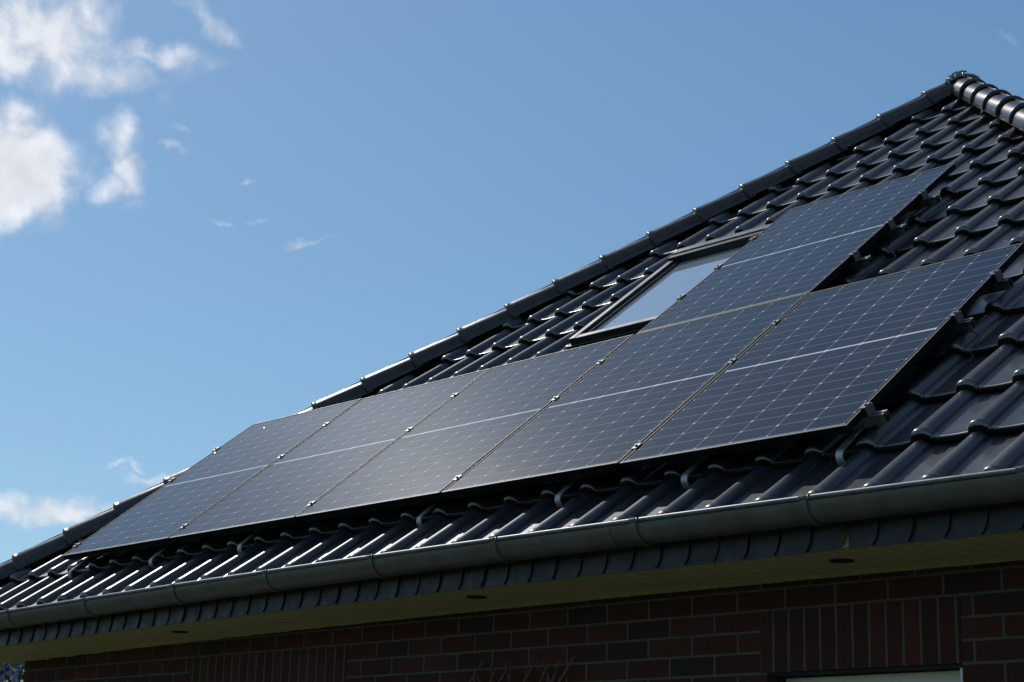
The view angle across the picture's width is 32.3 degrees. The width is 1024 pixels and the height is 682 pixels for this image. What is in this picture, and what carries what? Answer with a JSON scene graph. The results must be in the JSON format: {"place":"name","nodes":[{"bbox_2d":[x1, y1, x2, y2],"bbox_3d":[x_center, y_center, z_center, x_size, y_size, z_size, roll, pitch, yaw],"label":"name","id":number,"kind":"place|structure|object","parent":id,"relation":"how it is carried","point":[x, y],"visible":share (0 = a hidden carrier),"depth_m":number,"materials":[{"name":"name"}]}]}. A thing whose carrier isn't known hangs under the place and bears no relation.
{"place":"outdoors","nodes":[
{"label":"outdoors","id":0,"kind":"place"},
{"bbox_2d":[0,662,20,681],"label":"shrub","id":1,"kind":"object","parent":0,"point":[2,666],"visible":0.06,"depth_m":16.34,"materials":[{"name":"green plant"}]},
{"bbox_2d":[0,663,24,681],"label":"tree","id":2,"kind":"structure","parent":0,"point":[14,676],"depth_m":20.58,"materials":[{"name":"green plant"}]},
{"bbox_2d":[0,663,24,681],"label":"shrub","id":3,"kind":"object","parent":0,"point":[20,676],"visible":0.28,"depth_m":14.28,"materials":[{"name":"green plant"}]},
{"bbox_2d":[0,0,1023,563],"label":"sky","id":4,"kind":"structure","parent":0,"point":[219,219],"materials":[{"name":"blue"}]},
{"label":"ground","id":5,"kind":"structure","parent":0,"visible":0},
{"bbox_2d":[0,70,1023,681],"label":"brick house","id":6,"kind":"structure","parent":5,"relation":"on","point":[892,550],"depth_m":7.92,"materials":[{"name":"tile"}]},
{"bbox_2d":[68,402,891,579],"bbox_3d":[-0.673,0.848,8.712,5.955,0.166,0.230,-14,17,45],"label":"mounting rail","id":7,"kind":"object","parent":6,"relation":"attached to","point":[873,417],"visible":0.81,"depth_m":7.20,"materials":[{"name":"metal"}]},
{"bbox_2d":[62,399,361,560],"bbox_3d":[-1.827,0.853,10.899,1.161,0.050,1.688,-14,17,45],"label":"solar panel","id":8,"kind":"object","parent":7,"relation":"attached to","point":[162,514],"visible":0.98,"depth_m":10.81,"materials":[{"name":"black"}]},
{"bbox_2d":[169,368,489,542],"bbox_3d":[-1.014,0.651,10.059,1.163,0.051,1.688,-14,16,45],"label":"solar panel","id":9,"kind":"object","parent":7,"relation":"attached to","point":[287,488],"visible":0.99,"depth_m":9.97,"materials":[{"name":"black"}]},
{"bbox_2d":[442,293,807,498],"bbox_3d":[0.564,0.258,8.427,1.127,0.049,1.688,-14,17,45],"label":"solar panel","id":10,"kind":"object","parent":7,"relation":"attached to","point":[610,411],"visible":0.98,"depth_m":8.32,"materials":[{"name":"black"}]},
{"bbox_2d":[168,310,976,481],"bbox_3d":[-0.201,0.492,9.266,5.945,0.166,0.230,-14,17,45],"label":"mounting rail","id":11,"kind":"object","parent":6,"relation":"attached to","point":[961,324],"visible":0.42,"depth_m":7.25,"materials":[{"name":"metal"}]},
{"bbox_2d":[212,269,1013,451],"bbox_3d":[0.035,0.313,9.545,5.935,0.166,0.230,-14,17,45],"label":"mounting rail","id":12,"kind":"object","parent":6,"relation":"attached to","point":[1001,283],"visible":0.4,"depth_m":7.53,"materials":[{"name":"metal"}]},
{"bbox_2d":[296,334,633,521],"bbox_3d":[-0.219,0.452,9.239,1.116,0.050,1.688,-14,17,45],"label":"solar panel","id":13,"kind":"object","parent":12,"relation":"on","point":[431,456],"visible":1,"depth_m":9.14,"materials":[{"name":"black"}]},
{"bbox_2d":[620,243,1023,469],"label":"solar panel","id":14,"kind":"object","parent":12,"relation":"on","point":[829,362],"visible":1,"depth_m":7.47,"materials":[{"name":"black"}]},
{"bbox_2d":[676,251,873,299],"bbox_3d":[1.314,-0.242,9.257,1.280,0.166,0.230,-14,17,45],"label":"mounting rail","id":15,"kind":"object","parent":6,"relation":"attached to","point":[858,262],"visible":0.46,"depth_m":8.89,"materials":[{"name":"metal"}]},
{"bbox_2d":[638,163,955,332],"bbox_3d":[1.560,-0.497,9.575,1.135,0.034,1.688,-14,17,45],"label":"solar panel","id":16,"kind":"object","parent":15,"relation":"attached to","point":[804,249],"visible":0.88,"depth_m":9.50,"materials":[{"name":"black"}]},
{"bbox_2d":[714,219,908,269],"bbox_3d":[1.551,-0.420,9.531,1.280,0.166,0.230,-14,17,45],"label":"mounting rail","id":17,"kind":"object","parent":6,"relation":"attached to","point":[893,230],"visible":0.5,"depth_m":9.17,"materials":[{"name":"metal"}]},
{"bbox_2d":[749,190,940,241],"bbox_3d":[1.783,-0.595,9.800,1.280,0.166,0.230,-14,17,45],"label":"mounting rail","id":18,"kind":"object","parent":6,"relation":"attached to","point":[927,200],"visible":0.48,"depth_m":9.44,"materials":[{"name":"metal"}]},
{"bbox_2d":[850,249,895,277],"bbox_3d":[1.821,-0.399,8.869,0.288,0.214,0.073,12,-18,-33],"label":"cable","id":19,"kind":"object","parent":6,"relation":"attached to","point":[877,267],"visible":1,"depth_m":8.90,"materials":[{"name":"black plastic"}]},
{"bbox_2d":[786,668,962,681],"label":"window","id":20,"kind":"structure","parent":6,"relation":"in","point":[952,675],"depth_m":6.74,"materials":[{"name":"beige plastic"}]},
{"bbox_2d":[958,331,980,369],"bbox_3d":[1.847,0.025,7.132,0.086,0.239,0.214,-3,-16,18],"label":"cable","id":21,"kind":"object","parent":6,"relation":"attached to","point":[970,349],"visible":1,"depth_m":7.14,"materials":[{"name":"black plastic"}]},
{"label":"path","id":22,"kind":"structure","parent":0,"visible":0},
{"bbox_2d":[469,656,574,681],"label":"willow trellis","id":23,"kind":"object","parent":22,"relation":"on","point":[525,672],"visible":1,"depth_m":7.99,"materials":[{"name":"brown wood"}]}
]}

